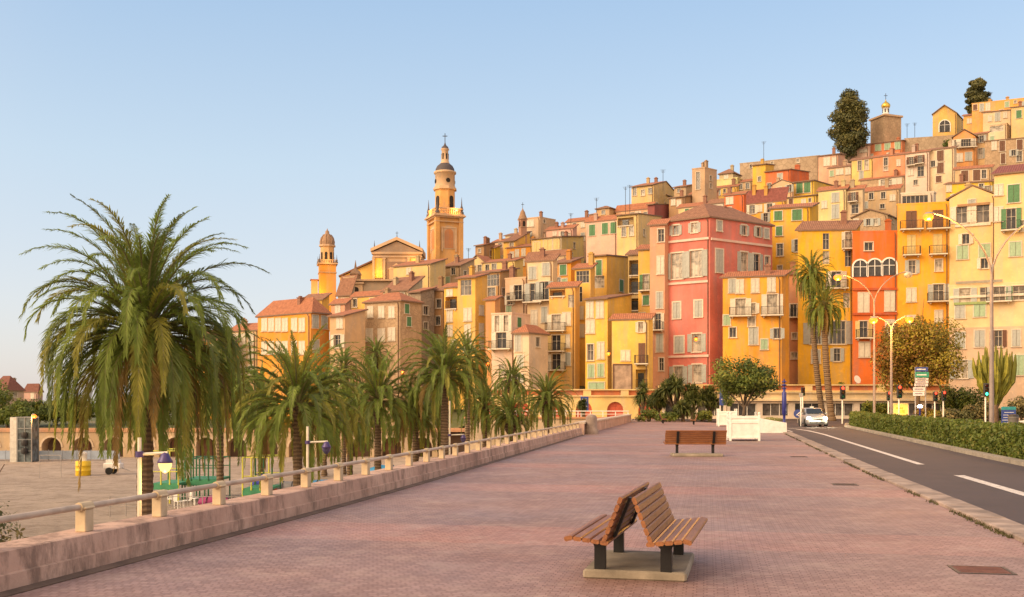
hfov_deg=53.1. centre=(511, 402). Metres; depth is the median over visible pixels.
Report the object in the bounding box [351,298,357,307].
window
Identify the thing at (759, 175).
house
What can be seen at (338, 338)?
window
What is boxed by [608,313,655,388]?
house
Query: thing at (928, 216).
street lamp
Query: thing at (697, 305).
window
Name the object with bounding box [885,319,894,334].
window
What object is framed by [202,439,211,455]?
door
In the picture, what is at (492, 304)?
house
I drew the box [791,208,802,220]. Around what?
window
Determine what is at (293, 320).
window
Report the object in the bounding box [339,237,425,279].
basilica
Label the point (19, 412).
hillside tree
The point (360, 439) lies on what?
date palm
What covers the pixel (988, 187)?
window
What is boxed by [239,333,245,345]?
window
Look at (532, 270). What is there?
window
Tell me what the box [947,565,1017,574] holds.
access cover
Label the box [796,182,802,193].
window
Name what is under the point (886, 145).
window
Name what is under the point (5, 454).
hoarding
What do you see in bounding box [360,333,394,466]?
date palm
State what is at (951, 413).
shrub
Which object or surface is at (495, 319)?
window
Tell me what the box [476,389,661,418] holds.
quay arcade
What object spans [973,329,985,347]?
window
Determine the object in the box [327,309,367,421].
house
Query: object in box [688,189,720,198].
house
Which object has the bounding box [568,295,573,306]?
window
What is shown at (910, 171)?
window
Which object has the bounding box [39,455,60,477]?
volleyball post
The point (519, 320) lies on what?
window
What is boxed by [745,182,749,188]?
window
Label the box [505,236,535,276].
house
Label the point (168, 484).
play frame
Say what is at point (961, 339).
window
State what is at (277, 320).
window
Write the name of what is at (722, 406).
shop window
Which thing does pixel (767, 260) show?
window
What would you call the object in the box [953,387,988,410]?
bush
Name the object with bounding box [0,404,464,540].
beach
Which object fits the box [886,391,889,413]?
traffic light
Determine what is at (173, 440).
door
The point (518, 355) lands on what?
window
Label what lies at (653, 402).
dracaena
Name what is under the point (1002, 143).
window
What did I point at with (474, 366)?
date palm
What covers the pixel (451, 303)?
house
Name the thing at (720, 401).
blue sign
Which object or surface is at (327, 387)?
date palm
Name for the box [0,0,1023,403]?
sky
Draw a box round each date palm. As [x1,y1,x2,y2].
[18,194,270,515]
[167,328,273,480]
[225,360,291,473]
[229,323,365,488]
[307,362,355,475]
[320,378,385,475]
[322,342,364,473]
[327,344,426,469]
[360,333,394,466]
[382,372,451,461]
[397,322,492,454]
[448,327,494,441]
[457,376,514,447]
[482,385,538,444]
[491,352,532,432]
[519,365,578,433]
[787,249,833,416]
[799,282,851,420]
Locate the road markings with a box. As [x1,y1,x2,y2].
[787,428,1023,495]
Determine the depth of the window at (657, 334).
126.69 m
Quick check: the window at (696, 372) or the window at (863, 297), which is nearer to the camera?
the window at (863, 297)
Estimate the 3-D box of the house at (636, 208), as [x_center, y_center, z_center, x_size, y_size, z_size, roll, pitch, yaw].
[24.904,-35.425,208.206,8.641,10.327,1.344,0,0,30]
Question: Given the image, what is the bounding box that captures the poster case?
[893,403,907,415]
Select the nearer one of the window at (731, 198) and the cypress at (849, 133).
the window at (731, 198)
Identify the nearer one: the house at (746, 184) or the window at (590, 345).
the window at (590, 345)
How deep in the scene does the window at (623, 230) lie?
177.01 m
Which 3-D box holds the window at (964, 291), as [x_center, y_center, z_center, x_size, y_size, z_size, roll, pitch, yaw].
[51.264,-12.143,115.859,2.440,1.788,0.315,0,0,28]
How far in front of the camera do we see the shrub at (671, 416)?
97.70 m
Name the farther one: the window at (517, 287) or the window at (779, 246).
the window at (517, 287)
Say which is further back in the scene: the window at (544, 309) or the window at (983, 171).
the window at (983, 171)
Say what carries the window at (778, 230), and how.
in the house at (787, 220)
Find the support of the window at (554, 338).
in the house at (562, 326)
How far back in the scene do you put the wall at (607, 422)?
75.77 m
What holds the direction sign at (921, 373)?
on the traffic island
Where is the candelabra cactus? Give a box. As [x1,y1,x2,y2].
[972,345,1016,422]
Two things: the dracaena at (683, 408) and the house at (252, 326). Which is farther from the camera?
the house at (252, 326)
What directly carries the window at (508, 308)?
in the house at (514, 289)
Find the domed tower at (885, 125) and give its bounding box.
[869,93,902,142]
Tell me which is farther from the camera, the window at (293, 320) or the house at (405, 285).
the house at (405, 285)
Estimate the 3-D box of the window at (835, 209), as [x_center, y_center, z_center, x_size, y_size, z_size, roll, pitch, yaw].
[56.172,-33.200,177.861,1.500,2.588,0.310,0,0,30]
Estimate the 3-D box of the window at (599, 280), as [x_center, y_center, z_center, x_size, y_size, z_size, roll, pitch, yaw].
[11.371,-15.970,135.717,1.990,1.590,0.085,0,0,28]
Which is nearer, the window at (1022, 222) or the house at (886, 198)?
the window at (1022, 222)
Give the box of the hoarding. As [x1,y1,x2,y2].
[0,450,119,460]
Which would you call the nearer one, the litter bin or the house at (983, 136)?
the litter bin
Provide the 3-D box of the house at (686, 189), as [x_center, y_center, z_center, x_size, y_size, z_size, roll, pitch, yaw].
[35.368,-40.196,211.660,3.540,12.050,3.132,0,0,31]
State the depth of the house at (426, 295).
137.05 m
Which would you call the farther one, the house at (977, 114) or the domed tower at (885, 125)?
the domed tower at (885, 125)
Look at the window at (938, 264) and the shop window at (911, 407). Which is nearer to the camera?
the shop window at (911, 407)
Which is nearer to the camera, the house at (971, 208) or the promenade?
the promenade
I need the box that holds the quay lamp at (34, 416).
[31,414,36,462]
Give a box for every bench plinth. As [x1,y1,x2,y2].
[583,550,693,581]
[670,453,722,456]
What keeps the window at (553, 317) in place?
in the house at (562, 326)
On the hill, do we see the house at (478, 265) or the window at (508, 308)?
the house at (478, 265)
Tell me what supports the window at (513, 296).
in the house at (514, 289)
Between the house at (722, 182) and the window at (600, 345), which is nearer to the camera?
the window at (600, 345)
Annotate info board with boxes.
[1001,407,1015,422]
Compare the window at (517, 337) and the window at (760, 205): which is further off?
the window at (760, 205)
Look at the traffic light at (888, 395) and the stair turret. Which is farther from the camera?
the stair turret
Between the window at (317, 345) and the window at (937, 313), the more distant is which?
the window at (317, 345)
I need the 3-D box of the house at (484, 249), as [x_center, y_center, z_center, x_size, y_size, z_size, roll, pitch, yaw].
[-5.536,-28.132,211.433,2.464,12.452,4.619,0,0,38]
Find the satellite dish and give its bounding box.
[854,375,860,383]
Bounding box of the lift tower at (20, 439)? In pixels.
[10,417,38,461]
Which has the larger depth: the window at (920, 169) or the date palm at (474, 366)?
the window at (920, 169)
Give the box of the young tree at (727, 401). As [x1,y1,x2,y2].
[720,395,734,410]
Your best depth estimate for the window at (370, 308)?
131.35 m
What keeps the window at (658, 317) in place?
in the house at (659, 280)
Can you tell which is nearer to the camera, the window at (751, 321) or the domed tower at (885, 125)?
the window at (751, 321)
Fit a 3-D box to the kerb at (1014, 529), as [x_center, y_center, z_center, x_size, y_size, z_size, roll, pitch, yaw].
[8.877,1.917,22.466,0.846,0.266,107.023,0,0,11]
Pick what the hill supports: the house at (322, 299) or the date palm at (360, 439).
the house at (322, 299)
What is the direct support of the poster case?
on the traffic island
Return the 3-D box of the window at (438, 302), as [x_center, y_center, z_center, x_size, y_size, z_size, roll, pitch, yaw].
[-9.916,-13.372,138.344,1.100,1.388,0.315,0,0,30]
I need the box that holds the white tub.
[79,452,87,460]
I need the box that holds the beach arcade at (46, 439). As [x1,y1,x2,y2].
[0,428,464,456]
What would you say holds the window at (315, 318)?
in the house at (304, 319)
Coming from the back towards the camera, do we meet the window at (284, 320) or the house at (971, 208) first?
the window at (284, 320)
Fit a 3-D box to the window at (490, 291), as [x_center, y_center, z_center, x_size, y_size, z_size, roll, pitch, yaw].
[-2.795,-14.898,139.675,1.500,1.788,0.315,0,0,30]
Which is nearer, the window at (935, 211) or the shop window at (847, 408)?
the shop window at (847, 408)
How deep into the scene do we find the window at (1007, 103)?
217.84 m
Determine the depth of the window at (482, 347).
131.87 m
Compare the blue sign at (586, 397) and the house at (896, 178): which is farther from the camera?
the house at (896, 178)
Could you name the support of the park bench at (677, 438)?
on the bench plinth at (696, 454)
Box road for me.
[676,419,1023,524]
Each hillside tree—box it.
[0,379,13,407]
[0,388,29,427]
[0,399,36,424]
[11,398,54,423]
[38,399,63,424]
[58,393,96,423]
[154,404,174,424]
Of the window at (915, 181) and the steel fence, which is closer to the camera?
the steel fence
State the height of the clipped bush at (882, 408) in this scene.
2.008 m
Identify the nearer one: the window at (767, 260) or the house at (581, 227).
the window at (767, 260)
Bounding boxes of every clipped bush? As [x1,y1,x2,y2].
[861,400,877,412]
[876,402,889,413]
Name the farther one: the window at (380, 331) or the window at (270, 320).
the window at (270, 320)
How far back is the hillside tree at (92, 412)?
138.00 m
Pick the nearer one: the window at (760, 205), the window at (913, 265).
the window at (913, 265)
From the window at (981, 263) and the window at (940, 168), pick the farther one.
the window at (940, 168)
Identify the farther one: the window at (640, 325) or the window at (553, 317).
the window at (553, 317)
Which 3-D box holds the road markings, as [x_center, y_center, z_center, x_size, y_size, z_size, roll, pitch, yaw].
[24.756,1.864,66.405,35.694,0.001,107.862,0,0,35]
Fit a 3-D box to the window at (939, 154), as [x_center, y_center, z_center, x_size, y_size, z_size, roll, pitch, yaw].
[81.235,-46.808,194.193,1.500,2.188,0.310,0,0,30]
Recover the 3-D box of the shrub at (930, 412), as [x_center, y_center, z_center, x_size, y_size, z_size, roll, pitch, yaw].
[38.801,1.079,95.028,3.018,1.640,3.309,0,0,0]
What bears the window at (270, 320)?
in the house at (304, 319)
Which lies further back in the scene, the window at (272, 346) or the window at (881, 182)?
the window at (881, 182)
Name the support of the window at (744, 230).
in the house at (710, 245)
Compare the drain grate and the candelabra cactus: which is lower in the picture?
the drain grate
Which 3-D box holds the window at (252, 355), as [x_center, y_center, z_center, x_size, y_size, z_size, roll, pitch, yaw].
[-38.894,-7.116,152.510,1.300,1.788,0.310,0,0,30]
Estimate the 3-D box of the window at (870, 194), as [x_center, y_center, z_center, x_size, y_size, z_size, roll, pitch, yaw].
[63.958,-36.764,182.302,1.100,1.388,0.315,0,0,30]
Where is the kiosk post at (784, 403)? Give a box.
[782,379,786,422]
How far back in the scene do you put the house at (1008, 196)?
115.13 m
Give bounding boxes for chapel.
[349,260,392,291]
[932,104,962,135]
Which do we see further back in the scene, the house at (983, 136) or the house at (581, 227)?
the house at (581, 227)
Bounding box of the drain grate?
[831,483,858,485]
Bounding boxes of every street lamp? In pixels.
[834,271,911,412]
[869,315,913,414]
[923,212,1023,422]
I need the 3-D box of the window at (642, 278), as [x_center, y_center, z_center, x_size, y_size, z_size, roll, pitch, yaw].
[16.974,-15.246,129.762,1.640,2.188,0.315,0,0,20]
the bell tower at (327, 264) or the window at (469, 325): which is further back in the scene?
the bell tower at (327, 264)
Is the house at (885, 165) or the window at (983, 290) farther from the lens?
the house at (885, 165)
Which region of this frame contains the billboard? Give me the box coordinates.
[612,364,632,388]
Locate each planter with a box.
[716,409,737,425]
[726,412,760,440]
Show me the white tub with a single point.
(84, 457)
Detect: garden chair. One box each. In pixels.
[173,494,183,508]
[182,492,191,507]
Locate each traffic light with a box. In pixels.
[801,387,804,408]
[840,386,845,423]
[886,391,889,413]
[897,385,901,414]
[933,391,937,417]
[941,391,946,415]
[983,383,988,421]
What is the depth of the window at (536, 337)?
125.06 m
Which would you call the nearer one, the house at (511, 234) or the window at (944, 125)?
the house at (511, 234)
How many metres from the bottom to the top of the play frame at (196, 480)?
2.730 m
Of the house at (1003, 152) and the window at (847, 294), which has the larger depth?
the house at (1003, 152)
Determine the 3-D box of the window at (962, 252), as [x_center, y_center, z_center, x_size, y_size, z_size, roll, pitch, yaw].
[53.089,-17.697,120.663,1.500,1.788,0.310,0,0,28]
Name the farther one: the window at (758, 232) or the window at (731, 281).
the window at (758, 232)
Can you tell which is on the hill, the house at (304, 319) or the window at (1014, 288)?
the house at (304, 319)
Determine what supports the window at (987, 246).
in the house at (971, 208)
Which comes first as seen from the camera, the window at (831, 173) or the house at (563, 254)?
the house at (563, 254)
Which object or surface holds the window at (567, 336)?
in the house at (562, 326)
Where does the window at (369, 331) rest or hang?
in the house at (396, 317)
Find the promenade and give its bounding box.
[9,419,1023,596]
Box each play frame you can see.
[153,448,193,502]
[181,456,230,499]
[242,455,280,495]
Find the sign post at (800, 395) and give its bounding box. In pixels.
[799,393,802,425]
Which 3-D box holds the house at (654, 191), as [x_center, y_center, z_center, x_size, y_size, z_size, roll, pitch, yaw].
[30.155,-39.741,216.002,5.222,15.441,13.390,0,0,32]
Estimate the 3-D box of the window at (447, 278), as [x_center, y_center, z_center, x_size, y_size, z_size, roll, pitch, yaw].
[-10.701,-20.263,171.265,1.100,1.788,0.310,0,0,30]
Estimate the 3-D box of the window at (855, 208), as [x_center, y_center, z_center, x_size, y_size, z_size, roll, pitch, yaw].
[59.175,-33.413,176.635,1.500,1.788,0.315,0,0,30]
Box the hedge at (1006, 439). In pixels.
[848,411,1023,459]
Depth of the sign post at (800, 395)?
79.97 m
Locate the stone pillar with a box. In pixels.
[585,414,598,433]
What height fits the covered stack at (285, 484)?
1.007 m
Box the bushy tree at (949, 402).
[937,380,971,409]
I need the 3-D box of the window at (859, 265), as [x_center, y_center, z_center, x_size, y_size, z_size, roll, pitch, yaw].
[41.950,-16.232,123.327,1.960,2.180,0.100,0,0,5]
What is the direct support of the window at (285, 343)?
in the house at (304, 319)
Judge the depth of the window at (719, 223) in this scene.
124.82 m
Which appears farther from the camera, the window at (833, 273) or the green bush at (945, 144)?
the green bush at (945, 144)
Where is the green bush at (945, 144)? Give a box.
[942,139,949,146]
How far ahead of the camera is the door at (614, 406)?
118.73 m
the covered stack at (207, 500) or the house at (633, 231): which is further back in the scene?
the house at (633, 231)
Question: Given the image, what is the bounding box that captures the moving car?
[798,407,827,426]
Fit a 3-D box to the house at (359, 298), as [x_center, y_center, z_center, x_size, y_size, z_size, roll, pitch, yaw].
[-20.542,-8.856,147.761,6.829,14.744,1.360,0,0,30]
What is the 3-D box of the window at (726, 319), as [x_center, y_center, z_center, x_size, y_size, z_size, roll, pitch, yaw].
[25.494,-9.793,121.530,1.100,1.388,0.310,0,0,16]
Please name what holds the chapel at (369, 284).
on the hill
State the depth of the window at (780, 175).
204.39 m
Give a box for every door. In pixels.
[83,440,89,450]
[172,439,180,455]
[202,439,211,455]
[356,444,364,455]
[386,439,394,454]
[514,402,527,416]
[576,404,591,416]
[607,402,622,416]
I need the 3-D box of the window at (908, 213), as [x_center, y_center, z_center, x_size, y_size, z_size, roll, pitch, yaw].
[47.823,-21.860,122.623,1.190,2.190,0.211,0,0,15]
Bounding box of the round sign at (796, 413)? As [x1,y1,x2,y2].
[794,410,799,422]
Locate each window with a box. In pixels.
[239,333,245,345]
[247,333,253,345]
[248,349,253,360]
[260,318,266,331]
[261,341,266,354]
[267,318,273,331]
[267,341,273,354]
[274,318,280,331]
[281,318,287,331]
[282,341,287,352]
[291,318,297,331]
[299,318,305,331]
[299,341,304,354]
[312,314,318,328]
[312,339,320,353]
[321,315,328,329]
[331,334,343,347]
[335,305,340,312]
[335,318,342,328]
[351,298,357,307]
[366,328,373,341]
[367,306,372,317]
[377,306,384,318]
[377,328,384,341]
[387,306,394,318]
[387,327,394,341]
[404,303,409,313]
[405,267,410,274]
[406,316,411,326]
[423,305,429,315]
[423,321,428,329]
[434,315,440,325]
[435,298,441,308]
[445,276,449,283]
[445,289,452,296]
[445,310,452,322]
[446,325,452,336]
[450,267,455,275]
[461,280,470,295]
[463,308,471,321]
[464,324,470,337]
[477,264,481,271]
[479,305,484,315]
[479,323,483,336]
[479,339,483,349]
[487,274,498,286]
[487,287,495,296]
[491,263,496,269]
[491,331,511,347]
[492,315,503,332]
[497,363,504,377]
[499,314,511,331]
[502,287,504,297]
[505,295,514,305]
[505,305,511,311]
[510,284,524,299]
[514,334,521,351]
[515,249,518,256]
[516,317,521,327]
[517,354,523,368]
[521,248,525,256]
[525,282,542,301]
[527,219,533,226]
[527,266,536,279]
[530,310,537,325]
[533,241,539,251]
[535,281,552,299]
[535,336,540,347]
[541,306,547,322]
[542,262,550,275]
[543,238,552,250]
[547,314,565,329]
[548,334,564,350]
[548,353,564,369]
[553,238,560,249]
[558,264,566,275]
[561,334,569,347]
[562,312,571,325]
[564,352,570,365]
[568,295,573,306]
[576,270,588,282]
[580,286,581,301]
[580,306,583,319]
[580,324,584,337]
[585,300,593,318]
[585,319,594,333]
[586,343,593,360]
[587,364,594,377]
[588,224,595,236]
[588,382,604,388]
[595,259,602,275]
[595,276,603,287]
[595,300,603,318]
[596,341,604,359]
[596,363,604,377]
[601,222,608,234]
[610,221,616,233]
[619,279,624,292]
[620,350,629,361]
[621,227,626,236]
[628,226,633,236]
[632,187,636,195]
[636,321,645,332]
[638,343,644,361]
[639,273,649,289]
[641,295,649,305]
[653,313,663,328]
[655,333,663,352]
[656,228,664,242]
[656,255,664,274]
[656,291,663,308]
[658,357,664,370]
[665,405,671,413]
[668,251,688,280]
[669,365,686,383]
[670,198,675,205]
[670,224,681,236]
[671,301,681,319]
[673,335,684,353]
[684,248,706,277]
[687,332,705,352]
[688,221,700,233]
[688,363,705,383]
[693,299,702,318]
[696,171,700,189]
[698,405,723,414]
[715,248,724,273]
[716,219,723,232]
[722,314,731,325]
[725,196,732,204]
[727,278,735,293]
[729,326,736,337]
[730,298,750,314]
[730,404,755,414]
[736,279,744,293]
[737,250,749,270]
[740,224,748,236]
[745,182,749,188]
[745,302,758,313]
[747,204,757,214]
[747,315,755,326]
[748,327,758,344]
[750,252,762,270]
[751,278,759,292]
[754,225,762,237]
[758,204,762,211]
[760,338,768,349]
[761,213,769,221]
[762,293,782,314]
[763,227,769,239]
[763,404,787,414]
[764,203,774,212]
[764,255,770,270]
[767,277,775,292]
[770,327,783,338]
[774,210,782,220]
[775,226,782,236]
[776,243,783,256]
[777,173,782,179]
[785,184,792,192]
[789,303,797,316]
[790,352,797,359]
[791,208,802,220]
[791,239,797,252]
[791,332,797,339]
[795,404,818,409]
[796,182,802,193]
[803,323,829,344]
[804,181,810,192]
[810,349,821,363]
[820,320,851,344]
[821,200,826,208]
[823,157,829,166]
[823,233,828,249]
[823,251,828,263]
[826,271,846,286]
[827,404,852,414]
[829,170,833,176]
[830,347,843,361]
[831,157,835,165]
[831,192,839,202]
[831,204,839,218]
[836,168,843,174]
[842,231,851,247]
[843,293,849,307]
[845,167,850,174]
[845,250,850,266]
[848,191,857,200]
[851,203,858,213]
[852,259,868,276]
[855,320,871,337]
[857,160,861,170]
[858,292,869,312]
[858,341,870,357]
[859,170,863,178]
[864,159,868,170]
[864,218,873,226]
[864,241,873,250]
[866,258,882,275]
[868,192,873,199]
[870,218,879,225]
[874,144,881,151]
[879,179,884,185]
[879,203,885,208]
[880,191,885,198]
[881,257,897,274]
[883,157,888,165]
[884,142,890,149]
[884,290,896,311]
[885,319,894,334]
[888,121,897,128]
[890,194,895,200]
[892,177,901,184]
[894,141,899,149]
[902,195,927,202]
[905,259,919,273]
[906,211,916,227]
[906,287,916,302]
[907,156,914,164]
[907,235,915,253]
[908,168,913,175]
[908,404,914,414]
[912,179,917,185]
[915,154,923,162]
[917,165,924,176]
[926,404,945,410]
[928,283,948,300]
[930,160,937,167]
[932,210,942,227]
[933,234,941,252]
[934,258,943,271]
[934,310,943,322]
[935,175,941,182]
[936,150,943,161]
[936,162,943,173]
[939,119,950,131]
[946,185,951,191]
[950,206,972,224]
[950,359,973,378]
[953,287,976,302]
[954,305,965,318]
[954,331,965,348]
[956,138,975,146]
[956,245,969,259]
[957,153,962,161]
[958,233,972,244]
[961,170,968,181]
[965,152,972,160]
[967,198,976,210]
[970,202,992,222]
[972,104,977,110]
[972,304,985,317]
[973,169,980,180]
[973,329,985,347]
[977,135,985,142]
[977,148,984,158]
[977,257,991,269]
[978,243,991,258]
[979,103,983,111]
[980,287,986,300]
[981,169,986,178]
[983,185,991,190]
[985,102,990,110]
[987,285,1010,300]
[990,125,1003,131]
[991,141,996,150]
[993,183,1003,196]
[993,206,1003,222]
[994,112,1000,121]
[994,329,1006,347]
[999,140,1005,151]
[1000,153,1005,163]
[1001,207,1020,229]
[1004,101,1009,107]
[1006,183,1020,203]
[1009,149,1017,156]
[1009,241,1022,256]
[1010,284,1023,300]
[1011,329,1021,346]
[1013,354,1023,375]
[1015,110,1021,118]
[1016,139,1022,150]
[1016,150,1022,161]
[1019,219,1023,231]
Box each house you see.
[0,376,25,408]
[24,383,43,402]
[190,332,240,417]
[232,318,257,403]
[255,296,331,427]
[305,293,331,309]
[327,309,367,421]
[328,298,352,313]
[335,275,357,309]
[349,290,382,309]
[362,288,424,424]
[380,271,424,295]
[391,255,447,287]
[407,287,436,403]
[434,276,444,385]
[441,282,457,408]
[445,254,476,283]
[455,265,489,408]
[473,236,496,257]
[473,254,491,271]
[475,261,519,312]
[481,253,524,276]
[482,295,502,388]
[488,312,530,388]
[491,245,501,259]
[492,232,506,258]
[502,231,531,258]
[503,228,517,237]
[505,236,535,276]
[505,265,526,313]
[511,324,550,388]
[522,247,560,382]
[524,249,571,260]
[527,211,555,243]
[530,231,585,262]
[544,222,578,236]
[545,281,582,388]
[557,249,583,281]
[565,210,593,260]
[571,252,597,385]
[583,293,633,388]
[584,213,619,262]
[587,254,627,296]
[595,206,615,215]
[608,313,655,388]
[614,201,655,213]
[615,213,662,255]
[625,250,637,312]
[631,177,673,203]
[635,244,649,312]
[646,203,668,218]
[646,218,670,388]
[667,190,691,217]
[668,203,774,383]
[672,180,691,196]
[676,195,707,213]
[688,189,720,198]
[692,160,716,202]
[707,198,723,205]
[717,173,742,185]
[717,178,740,198]
[718,165,741,178]
[719,264,791,383]
[722,186,748,212]
[738,179,752,190]
[746,184,788,222]
[751,158,775,189]
[764,165,810,188]
[767,202,819,269]
[770,177,795,203]
[787,194,817,220]
[788,261,797,383]
[792,180,833,195]
[795,210,862,383]
[816,179,849,220]
[817,147,846,183]
[827,160,851,184]
[840,141,871,164]
[846,179,866,219]
[850,156,872,184]
[850,209,896,230]
[852,219,897,383]
[858,169,904,192]
[865,178,903,216]
[870,137,905,155]
[871,147,904,177]
[897,201,950,383]
[903,143,931,191]
[929,140,958,201]
[943,173,993,200]
[946,182,993,284]
[948,279,1023,327]
[948,326,1023,419]
[951,129,978,166]
[953,164,994,182]
[961,114,971,131]
[972,96,1023,132]
[974,131,989,164]
[981,109,1010,139]
[983,137,1023,178]
[989,123,1009,139]
[990,164,1023,282]
[1009,101,1023,137]
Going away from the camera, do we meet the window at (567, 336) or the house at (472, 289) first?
the window at (567, 336)
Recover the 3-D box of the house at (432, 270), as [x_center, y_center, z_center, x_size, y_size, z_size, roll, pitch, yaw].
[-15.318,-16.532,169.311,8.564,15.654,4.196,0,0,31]
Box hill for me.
[0,261,585,427]
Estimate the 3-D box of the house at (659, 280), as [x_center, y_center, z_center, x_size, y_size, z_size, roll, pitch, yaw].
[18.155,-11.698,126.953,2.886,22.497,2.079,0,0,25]
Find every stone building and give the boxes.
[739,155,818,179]
[904,135,953,151]
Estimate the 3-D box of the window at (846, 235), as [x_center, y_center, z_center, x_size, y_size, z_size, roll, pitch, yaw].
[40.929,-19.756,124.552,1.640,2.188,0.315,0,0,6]
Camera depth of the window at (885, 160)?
205.14 m
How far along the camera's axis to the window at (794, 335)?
127.13 m
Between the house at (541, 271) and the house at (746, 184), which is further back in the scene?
the house at (746, 184)
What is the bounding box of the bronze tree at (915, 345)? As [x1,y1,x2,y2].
[868,303,967,415]
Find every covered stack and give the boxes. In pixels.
[198,495,228,504]
[276,481,292,489]
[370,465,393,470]
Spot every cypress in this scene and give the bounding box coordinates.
[826,88,870,162]
[963,77,990,113]
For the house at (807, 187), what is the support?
on the hill
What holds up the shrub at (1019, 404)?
on the traffic island
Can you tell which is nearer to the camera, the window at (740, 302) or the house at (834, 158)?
the window at (740, 302)
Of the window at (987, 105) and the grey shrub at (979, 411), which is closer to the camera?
the grey shrub at (979, 411)
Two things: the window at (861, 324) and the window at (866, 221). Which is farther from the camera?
the window at (866, 221)
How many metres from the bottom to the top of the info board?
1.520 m
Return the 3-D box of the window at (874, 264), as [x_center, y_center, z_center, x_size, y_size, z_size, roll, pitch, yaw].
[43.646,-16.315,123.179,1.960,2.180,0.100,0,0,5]
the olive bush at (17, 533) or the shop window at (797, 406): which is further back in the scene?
the shop window at (797, 406)
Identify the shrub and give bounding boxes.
[635,408,657,421]
[655,411,681,421]
[691,410,714,421]
[913,407,939,416]
[937,408,974,418]
[962,401,988,420]
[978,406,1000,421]
[1003,395,1023,422]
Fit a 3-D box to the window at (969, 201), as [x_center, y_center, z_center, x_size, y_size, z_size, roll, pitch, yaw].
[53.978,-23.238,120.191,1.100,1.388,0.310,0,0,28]
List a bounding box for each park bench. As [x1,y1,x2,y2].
[564,481,648,568]
[632,482,707,572]
[663,430,726,452]
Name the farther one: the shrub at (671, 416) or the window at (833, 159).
the window at (833, 159)
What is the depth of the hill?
137.48 m
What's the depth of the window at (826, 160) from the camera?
218.10 m
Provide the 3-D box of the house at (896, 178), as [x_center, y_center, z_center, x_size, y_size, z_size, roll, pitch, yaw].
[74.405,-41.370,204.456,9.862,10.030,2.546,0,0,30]
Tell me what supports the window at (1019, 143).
in the house at (1003, 152)
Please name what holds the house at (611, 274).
on the hill
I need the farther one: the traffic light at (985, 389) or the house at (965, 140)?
the house at (965, 140)
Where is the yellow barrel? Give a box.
[75,461,90,475]
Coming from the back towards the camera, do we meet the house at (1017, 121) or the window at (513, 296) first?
the house at (1017, 121)
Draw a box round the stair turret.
[310,279,318,293]
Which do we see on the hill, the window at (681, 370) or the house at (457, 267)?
the house at (457, 267)
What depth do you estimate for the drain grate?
23.07 m
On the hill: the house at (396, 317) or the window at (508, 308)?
the house at (396, 317)
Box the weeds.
[786,434,1023,544]
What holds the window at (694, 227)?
in the house at (710, 245)
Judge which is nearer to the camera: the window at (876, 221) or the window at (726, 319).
the window at (726, 319)
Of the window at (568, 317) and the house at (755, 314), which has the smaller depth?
the house at (755, 314)
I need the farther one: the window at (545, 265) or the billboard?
the window at (545, 265)
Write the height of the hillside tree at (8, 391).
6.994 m
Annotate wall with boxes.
[0,422,582,596]
[464,411,628,449]
[574,414,631,434]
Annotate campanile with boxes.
[517,202,527,243]
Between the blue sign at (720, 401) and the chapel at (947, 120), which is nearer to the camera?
the blue sign at (720, 401)
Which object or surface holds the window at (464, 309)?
in the house at (472, 289)
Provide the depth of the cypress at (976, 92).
242.69 m
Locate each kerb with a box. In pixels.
[783,431,1023,542]
[844,423,1023,465]
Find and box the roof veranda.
[900,191,936,202]
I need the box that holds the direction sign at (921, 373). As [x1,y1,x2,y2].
[913,367,928,415]
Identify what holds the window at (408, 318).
in the house at (396, 317)
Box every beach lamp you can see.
[135,438,172,516]
[305,426,330,466]
[448,401,465,454]
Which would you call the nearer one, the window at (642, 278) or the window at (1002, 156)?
the window at (642, 278)
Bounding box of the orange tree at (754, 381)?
[708,352,782,415]
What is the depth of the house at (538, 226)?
217.81 m
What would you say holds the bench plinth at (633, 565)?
on the promenade
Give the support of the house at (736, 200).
on the hill
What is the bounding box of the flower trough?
[760,417,786,432]
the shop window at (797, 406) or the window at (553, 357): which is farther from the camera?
the window at (553, 357)
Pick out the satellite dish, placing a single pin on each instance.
(857, 379)
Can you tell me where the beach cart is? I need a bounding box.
[103,459,130,474]
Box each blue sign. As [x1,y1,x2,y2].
[581,395,588,410]
[719,391,724,410]
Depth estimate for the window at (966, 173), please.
188.89 m
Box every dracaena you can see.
[575,397,589,416]
[631,380,651,420]
[645,386,669,420]
[653,373,686,420]
[666,399,694,421]
[679,381,709,421]
[697,384,719,420]
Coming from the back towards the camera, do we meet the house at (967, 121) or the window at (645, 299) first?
the house at (967, 121)
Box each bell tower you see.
[317,229,337,331]
[424,136,465,264]
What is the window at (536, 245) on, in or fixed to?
in the house at (575, 244)
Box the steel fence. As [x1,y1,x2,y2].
[109,496,231,516]
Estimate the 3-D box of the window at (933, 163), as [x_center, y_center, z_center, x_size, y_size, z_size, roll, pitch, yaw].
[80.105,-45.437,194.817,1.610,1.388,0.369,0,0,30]
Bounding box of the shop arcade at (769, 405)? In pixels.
[658,384,948,418]
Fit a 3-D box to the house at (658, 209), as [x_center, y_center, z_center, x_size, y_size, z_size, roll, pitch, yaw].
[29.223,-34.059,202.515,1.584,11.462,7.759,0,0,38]
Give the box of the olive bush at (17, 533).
[0,464,27,542]
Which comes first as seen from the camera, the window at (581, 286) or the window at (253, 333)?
the window at (581, 286)
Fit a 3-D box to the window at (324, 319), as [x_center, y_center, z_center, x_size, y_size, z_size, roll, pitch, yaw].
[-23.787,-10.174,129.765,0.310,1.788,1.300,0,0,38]
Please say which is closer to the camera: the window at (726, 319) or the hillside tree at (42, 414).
the window at (726, 319)
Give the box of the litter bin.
[1007,414,1018,422]

